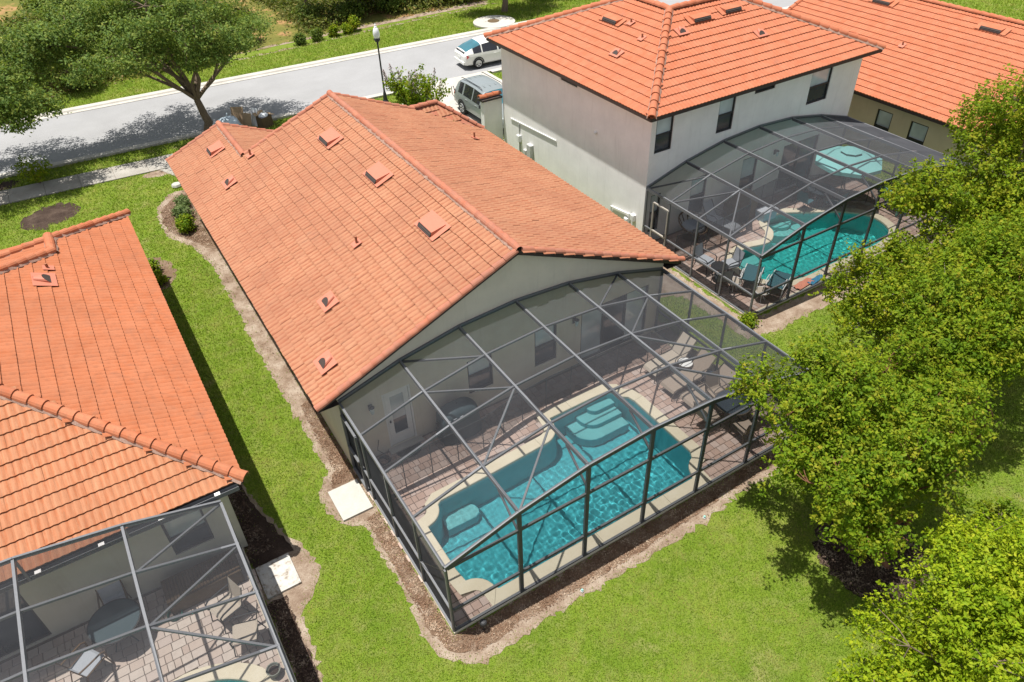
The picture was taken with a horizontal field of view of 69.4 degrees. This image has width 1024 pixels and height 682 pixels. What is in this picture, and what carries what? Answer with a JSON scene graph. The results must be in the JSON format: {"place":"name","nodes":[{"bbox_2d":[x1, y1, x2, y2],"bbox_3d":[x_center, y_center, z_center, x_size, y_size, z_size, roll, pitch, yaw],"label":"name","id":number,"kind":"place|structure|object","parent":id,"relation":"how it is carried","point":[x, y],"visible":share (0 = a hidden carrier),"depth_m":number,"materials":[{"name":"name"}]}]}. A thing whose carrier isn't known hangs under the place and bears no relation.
{"place":"outdoors","nodes":[
{"label":"outdoors","id":0,"kind":"place"},
{"bbox_2d":[0,209,248,661],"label":"house","id":1,"kind":"structure","parent":0,"point":[108,417],"depth_m":17.32,"materials":[{"name":"tile"}]},
{"bbox_2d":[0,589,51,657],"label":"window","id":2,"kind":"structure","parent":1,"relation":"in","point":[35,629],"depth_m":16.40,"materials":[{"name":"grey glass"}]},
{"bbox_2d":[161,509,213,554],"bbox_3d":[-7.666,4.460,17.477,0.910,1.200,0.060,-23,43,-23],"label":"window","id":3,"kind":"structure","parent":1,"relation":"in","point":[175,527],"depth_m":17.51,"materials":[{"name":"grey glass"}]},
{"bbox_2d":[0,104,402,205],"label":"sidewalk","id":4,"kind":"structure","parent":0,"point":[41,189],"depth_m":35.04,"materials":[{"name":"concrete"}]},
{"bbox_2d":[0,0,495,99],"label":"woodland floor","id":5,"kind":"structure","parent":0,"point":[272,39],"depth_m":54.50,"materials":[{"name":"soil"}]},
{"bbox_2d":[0,7,64,84],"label":"tree","id":6,"kind":"object","parent":5,"relation":"on","point":[7,20],"visible":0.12,"depth_m":43.22,"materials":[{"name":"green plant"}]},
{"bbox_2d":[12,0,91,49],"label":"tree","id":7,"kind":"object","parent":5,"relation":"on","point":[24,5],"visible":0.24,"depth_m":45.11,"materials":[{"name":"green plant"}]},
{"bbox_2d":[45,36,95,91],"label":"tree","id":8,"kind":"object","parent":5,"relation":"on","point":[67,84],"visible":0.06,"depth_m":43.72,"materials":[{"name":"green plant"}]},
{"bbox_2d":[207,0,257,41],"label":"tree","id":9,"kind":"object","parent":5,"relation":"on","point":[240,7],"visible":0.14,"depth_m":49.38,"materials":[{"name":"green plant"}]},
{"bbox_2d":[0,0,479,96],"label":"undergrowth","id":10,"kind":"object","parent":5,"relation":"on","point":[281,5],"visible":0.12,"depth_m":54.44,"materials":[{"name":"green plant"}]},
{"bbox_2d":[290,0,332,24],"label":"tree","id":11,"kind":"object","parent":5,"relation":"on","point":[310,9],"visible":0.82,"depth_m":52.94,"materials":[{"name":"green plant"}]},
{"bbox_2d":[325,0,373,21],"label":"tree","id":12,"kind":"object","parent":5,"relation":"on","point":[346,5],"visible":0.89,"depth_m":53.46,"materials":[{"name":"green plant"}]},
{"bbox_2d":[373,0,408,11],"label":"tree","id":13,"kind":"object","parent":5,"relation":"on","point":[389,3],"visible":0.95,"depth_m":54.77,"materials":[{"name":"green plant"}]},
{"bbox_2d":[0,0,796,173],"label":"street","id":14,"kind":"structure","parent":0,"point":[76,135],"depth_m":42.14,"materials":[{"name":"asphalt"}]},
{"bbox_2d":[0,91,393,178],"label":"kerb","id":15,"kind":"structure","parent":14,"relation":"on","point":[136,147],"depth_m":37.67,"materials":[{"name":"concrete"}]},
{"bbox_2d":[1,19,533,126],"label":"kerb","id":16,"kind":"structure","parent":14,"relation":"on","point":[113,102],"depth_m":45.99,"materials":[{"name":"concrete"}]},
{"bbox_2d":[454,35,500,68],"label":"hatchback car","id":17,"kind":"object","parent":14,"relation":"on","point":[477,52],"visible":0.47,"depth_m":45.09,"materials":[{"name":"white paint"}]},
{"bbox_2d":[419,71,503,139],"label":"driveway","id":18,"kind":"structure","parent":0,"point":[449,100],"depth_m":42.68,"materials":[{"name":"concrete"}]},
{"bbox_2d":[454,72,503,127],"bbox_3d":[-1.134,-12.576,38.789,2.384,1.830,4.940,-23,43,-23],"label":"sport utility car","id":19,"kind":"object","parent":18,"relation":"on","point":[468,91],"visible":0.39,"depth_m":38.68,"materials":[{"name":"silver metal"}]},
{"bbox_2d":[0,0,1023,681],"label":"lawn","id":20,"kind":"structure","parent":0,"point":[606,600],"depth_m":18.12,"materials":[{"name":"plant"}]},
{"bbox_2d":[10,152,52,182],"bbox_3d":[-22.355,-7.928,34.397,1.705,1.518,1.664,1,39,4],"label":"verge sapling","id":21,"kind":"object","parent":20,"relation":"on","point":[40,172],"visible":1,"depth_m":34.25,"materials":[{"name":"green plant"}]},
{"bbox_2d":[0,19,71,136],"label":"oak tree","id":22,"kind":"object","parent":20,"relation":"on","point":[16,106],"visible":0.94,"depth_m":32.77,"materials":[{"name":"green plant"}]},
{"bbox_2d":[20,202,80,230],"bbox_3d":[-20.317,-5.486,32.477,2.316,0.001,2.524,20,44,25],"label":"soil bed","id":23,"kind":"object","parent":20,"relation":"on","point":[42,218],"visible":1,"depth_m":32.47,"materials":[{"name":"soil"}]},
{"bbox_2d":[0,0,277,130],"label":"oak tree","id":24,"kind":"object","parent":20,"relation":"on","point":[165,22],"visible":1,"depth_m":34.75,"materials":[{"name":"green plant"}]},
{"bbox_2d":[0,548,296,681],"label":"pool deck","id":25,"kind":"structure","parent":20,"relation":"on","point":[132,658],"depth_m":16.60,"materials":[{"name":"concrete"}]},
{"bbox_2d":[55,641,114,681],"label":"wicker chair","id":26,"kind":"object","parent":25,"relation":"on","point":[84,664],"visible":0.84,"depth_m":15.92,"materials":[{"name":"wicker"}]},
{"bbox_2d":[86,598,140,651],"bbox_3d":[-8.807,6.481,16.608,1.130,0.728,1.130,-23,43,-23],"label":"patio table","id":27,"kind":"object","parent":25,"relation":"on","point":[112,618],"visible":0.91,"depth_m":16.39,"materials":[{"name":"grey glass"}]},
{"bbox_2d":[95,580,131,607],"bbox_3d":[-9.120,6.015,16.991,0.617,0.978,0.737,-23,43,-23],"label":"wicker chair","id":28,"kind":"object","parent":25,"relation":"on","point":[113,591],"visible":0.52,"depth_m":17.09,"materials":[{"name":"wicker"}]},
{"bbox_2d":[0,500,295,681],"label":"pool enclosure","id":29,"kind":"object","parent":25,"relation":"on","point":[19,611],"visible":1,"depth_m":14.35,"materials":[{"name":"grey metal"}]},
{"bbox_2d":[160,548,245,615],"bbox_3d":[-7.372,5.732,17.668,1.700,0.450,0.740,-23,43,-23],"label":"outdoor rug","id":30,"kind":"object","parent":25,"relation":"on","point":[200,594],"visible":0.89,"depth_m":17.48,"materials":[{"name":"fabric"}]},
{"bbox_2d":[172,663,277,681],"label":"swimming pool","id":31,"kind":"structure","parent":25,"relation":"in","point":[241,672],"depth_m":16.07,"materials":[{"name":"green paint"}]},
{"bbox_2d":[205,575,250,633],"bbox_3d":[-6.513,6.015,16.870,0.617,0.978,0.737,25,46,29],"label":"patio chair","id":32,"kind":"object","parent":25,"relation":"on","point":[221,613],"visible":0.85,"depth_m":16.85,"materials":[{"name":"beige metal"}]},
{"bbox_2d":[229,603,266,657],"bbox_3d":[-5.878,6.404,16.363,0.737,0.978,0.617,-12,40,-12],"label":"patio chair","id":33,"kind":"object","parent":25,"relation":"on","point":[247,630],"visible":0.92,"depth_m":16.41,"materials":[{"name":"beige metal"}]},
{"bbox_2d":[266,662,280,677],"bbox_3d":[-5.141,7.148,15.993,0.320,0.220,0.320,-23,43,-23],"label":"planter pot","id":34,"kind":"object","parent":25,"relation":"on","point":[272,669],"visible":1,"depth_m":15.95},
{"bbox_2d":[148,257,176,289],"bbox_3d":[-13.778,-2.624,28.660,1.468,0.001,2.993,-23,43,-23],"label":"soil bed","id":35,"kind":"object","parent":20,"relation":"on","point":[166,269],"visible":0.36,"depth_m":28.78,"materials":[{"name":"soil"}]},
{"bbox_2d":[165,299,323,681],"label":"soil bed","id":36,"kind":"object","parent":20,"relation":"on","point":[297,597],"visible":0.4,"depth_m":17.87,"materials":[{"name":"soil"}]},
{"bbox_2d":[228,484,293,569],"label":"mulch","id":37,"kind":"object","parent":36,"relation":"on","point":[281,544],"visible":0.19,"depth_m":18.94,"materials":[{"name":"wood"}]},
{"bbox_2d":[255,553,301,599],"bbox_3d":[-5.688,5.718,18.003,0.830,0.070,0.980,-23,43,-23],"label":"concrete pad","id":38,"kind":"object","parent":36,"relation":"on","point":[278,575],"visible":1,"depth_m":17.96,"materials":[{"name":"concrete"}]},
{"bbox_2d":[267,595,317,681],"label":"mulch","id":39,"kind":"object","parent":36,"relation":"on","point":[287,628],"visible":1,"depth_m":16.68,"materials":[{"name":"wood"}]},
{"bbox_2d":[252,110,272,127],"bbox_3d":[-13.169,-11.827,39.371,0.740,0.720,0.860,23,45,27],"label":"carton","id":40,"kind":"object","parent":20,"relation":"on","point":[266,122],"visible":0.9,"depth_m":39.15,"materials":[{"name":"brown cardboard"}]},
{"bbox_2d":[373,24,388,101],"bbox_3d":[-7.158,-15.062,40.258,0.350,4.260,0.350,-23,43,-23],"label":"street lamp","id":41,"kind":"object","parent":20,"relation":"on","point":[376,34],"visible":0.96,"depth_m":39.82,"materials":[{"name":"black metal"}]},
{"bbox_2d":[382,63,450,105],"bbox_3d":[-5.092,-13.553,39.424,3.245,2.885,3.577,-23,43,-23],"label":"flowering shrub","id":42,"kind":"object","parent":20,"relation":"on","point":[413,90],"visible":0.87,"depth_m":39.04,"materials":[{"name":"green plant"}]},
{"bbox_2d":[165,90,684,464],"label":"house","id":43,"kind":"structure","parent":20,"relation":"on","point":[359,240],"depth_m":22.22,"materials":[{"name":"orange tile"}]},
{"bbox_2d":[381,384,416,446],"bbox_3d":[-3.141,2.079,20.633,0.840,2.040,0.110,-23,43,-23],"label":"door","id":44,"kind":"structure","parent":43,"relation":"in","point":[401,426],"depth_m":20.67,"materials":[{"name":"white glass"}]},
{"bbox_2d":[467,354,492,392],"bbox_3d":[-0.947,0.905,21.481,0.820,1.260,0.060,-23,43,-23],"label":"window","id":45,"kind":"structure","parent":43,"relation":"in","point":[480,375],"depth_m":21.56,"materials":[{"name":"grey glass"}]},
{"bbox_2d":[534,324,555,365],"bbox_3d":[0.986,0.099,22.381,0.800,1.380,0.060,-23,43,-23],"label":"window","id":46,"kind":"structure","parent":43,"relation":"in","point":[545,345],"depth_m":22.46,"materials":[{"name":"grey glass"}]},
{"bbox_2d":[580,290,646,359],"bbox_3d":[3.230,-0.585,23.622,2.650,2.020,0.060,-23,43,-23],"label":"window","id":47,"kind":"structure","parent":43,"relation":"in","point":[596,329],"depth_m":23.64,"materials":[{"name":"grey glass"}]},
{"bbox_2d":[156,190,797,664],"bbox_3d":[-3.692,-1.689,27.044,13.421,0.001,27.077,-23,43,-23],"label":"soil bed","id":48,"kind":"object","parent":20,"relation":"on","point":[270,348],"visible":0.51,"depth_m":19.71,"materials":[{"name":"soil"}]},
{"bbox_2d":[161,191,217,248],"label":"mulch","id":49,"kind":"object","parent":48,"relation":"on","point":[209,238],"visible":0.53,"depth_m":31.29,"materials":[{"name":"soil"}]},
{"bbox_2d":[172,212,195,233],"bbox_3d":[-13.650,-4.933,30.905,0.997,0.771,1.038,18,43,23],"label":"boxwood shrub","id":50,"kind":"object","parent":49,"relation":"on","point":[185,223],"visible":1,"depth_m":30.69,"materials":[{"name":"green plant"}]},
{"bbox_2d":[171,201,196,218],"bbox_3d":[-14.151,-5.620,31.858,1.119,0.667,1.098,-23,43,-23],"label":"lavender shrub","id":51,"kind":"object","parent":49,"relation":"on","point":[181,209],"visible":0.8,"depth_m":31.66,"materials":[{"name":"green plant"}]},
{"bbox_2d":[302,399,358,487],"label":"mulch","id":52,"kind":"object","parent":48,"relation":"on","point":[336,485],"visible":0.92,"depth_m":21.23,"materials":[{"name":"wood"}]},
{"bbox_2d":[328,479,372,520],"bbox_3d":[-4.318,4.246,19.746,0.830,0.070,1.120,-23,43,-23],"label":"concrete pad","id":53,"kind":"object","parent":48,"relation":"on","point":[350,499],"visible":1,"depth_m":19.70,"materials":[{"name":"concrete"}]},
{"bbox_2d":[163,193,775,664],"bbox_3d":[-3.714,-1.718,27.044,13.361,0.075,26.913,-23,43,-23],"label":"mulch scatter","id":54,"kind":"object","parent":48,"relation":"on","point":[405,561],"visible":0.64,"depth_m":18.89,"materials":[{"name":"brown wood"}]},
{"bbox_2d":[161,194,799,653],"bbox_3d":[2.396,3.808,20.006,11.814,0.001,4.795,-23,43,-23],"label":"mulch","id":55,"kind":"object","parent":48,"relation":"on","point":[570,587],"visible":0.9,"depth_m":17.94,"materials":[{"name":"wood"}]},
{"bbox_2d":[473,15,514,28],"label":"kerb apron","id":56,"kind":"object","parent":20,"relation":"on","point":[483,23],"visible":0.96,"depth_m":52.39,"materials":[{"name":"concrete"}]},
{"bbox_2d":[353,330,780,634],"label":"pool deck","id":57,"kind":"structure","parent":20,"relation":"on","point":[423,483],"depth_m":20.84,"materials":[{"name":"concrete"}]},
{"bbox_2d":[435,397,481,445],"bbox_3d":[-1.569,2.221,21.145,1.368,1.200,0.724,-23,43,-23],"label":"covered grill","id":58,"kind":"object","parent":57,"relation":"on","point":[455,409],"visible":0.8,"depth_m":20.88,"materials":[{"name":"black fabric"}]},
{"bbox_2d":[382,323,680,486],"bbox_3d":[0.790,1.749,21.597,10.661,1.180,0.362,-24,44,-24],"label":"safety fence","id":59,"kind":"object","parent":57,"relation":"on","point":[541,394],"visible":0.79,"depth_m":22.00,"materials":[{"name":"black fabric"}]},
{"bbox_2d":[417,384,711,605],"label":"swimming pool","id":60,"kind":"structure","parent":57,"relation":"in","point":[461,518],"depth_m":19.85,"materials":[{"name":"liquid"}]},
{"bbox_2d":[338,267,808,631],"bbox_3d":[1.673,1.741,19.698,11.005,3.518,5.929,-23,43,-23],"label":"pool enclosure","id":61,"kind":"object","parent":57,"relation":"on","point":[431,567],"visible":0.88,"depth_m":18.25,"materials":[{"name":"grey metal"}]},
{"bbox_2d":[340,414,368,490],"bbox_3d":[-4.185,2.979,19.572,0.095,2.103,0.985,-23,43,-23],"label":"screen door","id":62,"kind":"structure","parent":61,"relation":"in","point":[359,461],"depth_m":19.53,"materials":[{"name":"grey metal"}]},
{"bbox_2d":[640,331,696,382],"bbox_3d":[4.909,0.495,23.189,1.745,0.851,0.648,-25,44,-25],"label":"sun lounger","id":63,"kind":"object","parent":57,"relation":"on","point":[670,356],"visible":0.8,"depth_m":23.27,"materials":[{"name":"fabric"}]},
{"bbox_2d":[657,349,716,400],"bbox_3d":[5.333,1.004,22.556,1.763,0.835,0.648,-24,44,-25],"label":"sun lounger","id":64,"kind":"object","parent":57,"relation":"on","point":[672,383],"visible":0.75,"depth_m":22.57,"materials":[{"name":"fabric"}]},
{"bbox_2d":[676,362,735,408],"bbox_3d":[5.840,1.403,22.069,1.796,0.802,0.648,-22,43,-23],"label":"sun lounger","id":65,"kind":"object","parent":57,"relation":"on","point":[686,397],"visible":0.52,"depth_m":22.08,"materials":[{"name":"fabric"}]},
{"bbox_2d":[690,400,723,434],"bbox_3d":[5.581,2.092,21.123,0.737,0.978,0.617,-23,43,-23],"label":"patio chair","id":66,"kind":"object","parent":57,"relation":"on","point":[715,415],"visible":0.57,"depth_m":21.05,"materials":[{"name":"fabric"}]},
{"bbox_2d":[704,369,729,411],"bbox_3d":[6.069,1.483,21.848,0.617,0.978,0.737,-19,42,-20],"label":"patio chair","id":67,"kind":"object","parent":57,"relation":"on","point":[712,384],"visible":0.56,"depth_m":21.91,"materials":[{"name":"fabric"}]},
{"bbox_2d":[715,389,751,427],"bbox_3d":[6.339,2.026,21.372,1.070,0.728,1.070,-23,43,-23],"label":"patio table","id":68,"kind":"object","parent":57,"relation":"on","point":[727,406],"visible":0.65,"depth_m":21.07,"materials":[{"name":"glass"}]},
{"bbox_2d":[728,413,765,448],"bbox_3d":[6.568,2.399,20.701,0.617,0.978,0.737,-16,41,-16],"label":"patio chair","id":69,"kind":"object","parent":57,"relation":"on","point":[743,427],"visible":0.86,"depth_m":20.69,"materials":[{"name":"fabric"}]},
{"bbox_2d":[229,485,929,681],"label":"mulch litter","id":70,"kind":"object","parent":20,"relation":"on","point":[283,614],"visible":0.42,"depth_m":17.55,"materials":[{"name":"wood"}]},
{"bbox_2d":[477,0,886,239],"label":"house","id":71,"kind":"structure","parent":20,"relation":"on","point":[616,107],"depth_m":29.05,"materials":[{"name":"tile"}]},
{"bbox_2d":[648,193,660,231],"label":"window","id":72,"kind":"structure","parent":71,"relation":"in","point":[654,198],"depth_m":28.66,"materials":[{"name":"glass"}]},
{"bbox_2d":[654,116,673,153],"bbox_3d":[5.445,-7.474,26.653,0.810,1.340,0.060,-23,43,-23],"label":"window","id":73,"kind":"structure","parent":71,"relation":"in","point":[664,127],"depth_m":26.71,"materials":[{"name":"grey glass"}]},
{"bbox_2d":[688,174,706,215],"bbox_3d":[7.338,-5.807,29.461,0.820,1.700,0.060,-23,43,-23],"label":"window","id":74,"kind":"structure","parent":71,"relation":"in","point":[698,191],"depth_m":29.52,"materials":[{"name":"glass"}]},
{"bbox_2d":[716,97,735,132],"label":"window","id":75,"kind":"structure","parent":71,"relation":"in","point":[726,109],"depth_m":27.92,"materials":[{"name":"glass"}]},
{"bbox_2d":[739,157,756,189],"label":"window","id":76,"kind":"structure","parent":71,"relation":"in","point":[749,164],"depth_m":30.48,"materials":[{"name":"glass"}]},
{"bbox_2d":[775,144,813,190],"bbox_3d":[12.233,-7.691,31.863,2.150,2.100,0.060,-23,43,-23],"label":"window","id":77,"kind":"structure","parent":71,"relation":"in","point":[791,152],"depth_m":31.97,"materials":[{"name":"glass"}]},
{"bbox_2d":[806,67,832,104],"bbox_3d":[12.395,-10.349,29.906,1.220,1.360,0.060,-23,43,-23],"label":"window","id":78,"kind":"structure","parent":71,"relation":"in","point":[820,80],"depth_m":29.97,"materials":[{"name":"glass"}]},
{"bbox_2d":[655,173,948,314],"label":"pool deck","id":79,"kind":"structure","parent":20,"relation":"on","point":[739,298],"depth_m":29.26,"materials":[{"name":"concrete"}]},
{"bbox_2d":[678,210,706,232],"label":"papasan chair","id":80,"kind":"object","parent":79,"relation":"on","point":[687,225],"visible":0.41,"depth_m":29.27,"materials":[{"name":"grey wicker"}]},
{"bbox_2d":[693,242,716,276],"bbox_3d":[7.116,-3.026,27.333,0.617,0.978,0.737,-31,47,-30],"label":"cushioned chair","id":81,"kind":"object","parent":79,"relation":"on","point":[700,256],"visible":0.68,"depth_m":27.30,"materials":[{"name":"fabric"}]},
{"bbox_2d":[702,199,739,233],"bbox_3d":[8.418,-4.916,29.613,0.648,0.919,1.650,-31,47,-30],"label":"deck recliner","id":82,"kind":"object","parent":79,"relation":"on","point":[708,205],"visible":0.59,"depth_m":29.86,"materials":[{"name":"black metal"}]},
{"bbox_2d":[710,269,734,292],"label":"cushioned chair","id":83,"kind":"object","parent":79,"relation":"on","point":[729,274],"visible":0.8,"depth_m":26.12,"materials":[{"name":"black metal"}]},
{"bbox_2d":[718,246,745,271],"bbox_3d":[8.018,-2.868,27.098,0.737,0.978,0.617,-16,41,-16],"label":"cushioned chair","id":84,"kind":"object","parent":79,"relation":"on","point":[738,255],"visible":0.71,"depth_m":27.02,"materials":[{"name":"fabric"}]},
{"bbox_2d":[722,188,758,219],"bbox_3d":[9.302,-5.492,30.060,1.320,1.220,0.660,-23,43,-23],"label":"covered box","id":85,"kind":"object","parent":79,"relation":"on","point":[729,206],"visible":0.38,"depth_m":29.71,"materials":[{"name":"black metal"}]},
{"bbox_2d":[738,263,764,285],"bbox_3d":[8.625,-2.382,26.643,0.648,0.730,1.855,16,43,21],"label":"sun lounger","id":86,"kind":"object","parent":79,"relation":"on","point":[749,273],"visible":0.91,"depth_m":26.79,"materials":[{"name":"fabric"}]},
{"bbox_2d":[755,204,778,221],"bbox_3d":[10.421,-5.223,30.303,0.820,0.430,0.480,-23,43,-23],"label":"cool box","id":87,"kind":"object","parent":79,"relation":"on","point":[764,217],"visible":0.57,"depth_m":30.15,"materials":[{"name":"plastic"}]},
{"bbox_2d":[762,269,790,297],"bbox_3d":[9.434,-2.118,26.281,0.648,0.730,1.856,21,45,26],"label":"sun lounger","id":88,"kind":"object","parent":79,"relation":"on","point":[777,277],"visible":0.77,"depth_m":26.45,"materials":[{"name":"fabric"}]},
{"bbox_2d":[675,174,892,256],"bbox_3d":[10.682,-5.332,29.828,10.444,1.180,2.660,-13,40,-13],"label":"safety fence","id":89,"kind":"object","parent":79,"relation":"on","point":[708,237],"visible":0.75,"depth_m":28.69,"materials":[{"name":"black metal"}]},
{"bbox_2d":[642,114,967,313],"bbox_3d":[11.275,-5.651,28.325,11.330,3.518,5.751,-23,43,-23],"label":"pool enclosure","id":90,"kind":"object","parent":79,"relation":"on","point":[867,150],"visible":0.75,"depth_m":27.11,"materials":[{"name":"grey metal"}]},
{"bbox_2d":[649,202,668,246],"bbox_3d":[5.500,-4.139,27.857,0.095,2.103,0.855,-23,43,-23],"label":"screen door","id":91,"kind":"structure","parent":90,"relation":"in","point":[654,203],"depth_m":27.63,"materials":[{"name":"white metal"}]},
{"bbox_2d":[793,189,816,214],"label":"dining chair","id":92,"kind":"object","parent":79,"relation":"on","point":[802,196],"visible":1,"depth_m":30.38,"materials":[{"name":"black metal"}]},
{"bbox_2d":[727,207,896,286],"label":"swimming pool","id":93,"kind":"structure","parent":79,"relation":"in","point":[815,252],"depth_m":29.23,"materials":[{"name":"liquid"}]},
{"bbox_2d":[807,182,835,205],"bbox_3d":[12.876,-6.060,30.994,1.130,0.728,1.130,-23,43,-23],"label":"dining table","id":94,"kind":"object","parent":79,"relation":"on","point":[813,190],"visible":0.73,"depth_m":30.75,"materials":[{"name":"glass"}]},
{"bbox_2d":[815,155,865,205],"bbox_3d":[13.697,-6.816,30.451,2.494,2.520,2.494,-16,41,-17],"label":"patio umbrella","id":95,"kind":"object","parent":79,"relation":"on","point":[827,165],"visible":0.14,"depth_m":29.47,"materials":[{"name":"teal fabric"}]},
{"bbox_2d":[663,224,954,338],"bbox_3d":[10.998,-2.249,27.050,15.171,0.001,6.089,-5,39,-3],"label":"soil bed","id":96,"kind":"object","parent":20,"relation":"on","point":[774,320],"visible":0.25,"depth_m":25.71,"materials":[{"name":"soil"}]},
{"bbox_2d":[737,311,763,328],"bbox_3d":[8.010,-0.753,24.994,0.934,0.511,0.782,-32,48,-32],"label":"corner shrub","id":97,"kind":"object","parent":96,"relation":"on","point":[748,320],"visible":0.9,"depth_m":24.86,"materials":[{"name":"green plant"}]},
{"bbox_2d":[812,516,928,606],"bbox_3d":[8.817,5.164,18.052,2.768,0.001,2.756,-23,43,-23],"label":"soil bed","id":98,"kind":"object","parent":20,"relation":"on","point":[870,562],"visible":0.4,"depth_m":17.73,"materials":[{"name":"soil"}]},
{"bbox_2d":[725,319,1003,572],"bbox_3d":[7.921,2.625,17.212,6.738,5.282,5.248,-23,43,-23],"label":"ligustrum tree","id":99,"kind":"object","parent":98,"relation":"on","point":[862,504],"visible":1,"depth_m":16.03,"materials":[{"name":"green plant"}]},
{"bbox_2d":[787,0,1023,197],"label":"house","id":100,"kind":"structure","parent":20,"relation":"on","point":[926,68],"depth_m":33.21,"materials":[{"name":"tile"}]},
{"bbox_2d":[874,109,892,131],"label":"window","id":101,"kind":"structure","parent":100,"relation":"in","point":[883,119],"depth_m":33.66,"materials":[{"name":"glass"}]},
{"bbox_2d":[906,121,928,144],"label":"window","id":102,"kind":"structure","parent":100,"relation":"in","point":[917,132],"depth_m":32.51,"materials":[{"name":"glass"}]},
{"bbox_2d":[808,228,1023,381],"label":"crape myrtle","id":103,"kind":"object","parent":20,"relation":"on","point":[889,280],"visible":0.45,"depth_m":20.56,"materials":[{"name":"green plant"}]},
{"bbox_2d":[824,507,1023,681],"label":"golden shrub tree","id":104,"kind":"object","parent":20,"relation":"on","point":[979,637],"visible":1,"depth_m":13.87,"materials":[{"name":"green plant"}]},
{"bbox_2d":[876,63,1023,263],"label":"holly tree","id":105,"kind":"object","parent":20,"relation":"on","point":[1004,195],"visible":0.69,"depth_m":22.73,"materials":[{"name":"green plant"}]},
{"bbox_2d":[882,206,1023,445],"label":"crape myrtle","id":106,"kind":"object","parent":20,"relation":"on","point":[975,327],"visible":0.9,"depth_m":18.26,"materials":[{"name":"green plant"}]},
{"bbox_2d":[972,496,1023,545],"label":"yard shrub","id":107,"kind":"object","parent":20,"relation":"on","point":[1002,505],"visible":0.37,"depth_m":18.24,"materials":[{"name":"green plant"}]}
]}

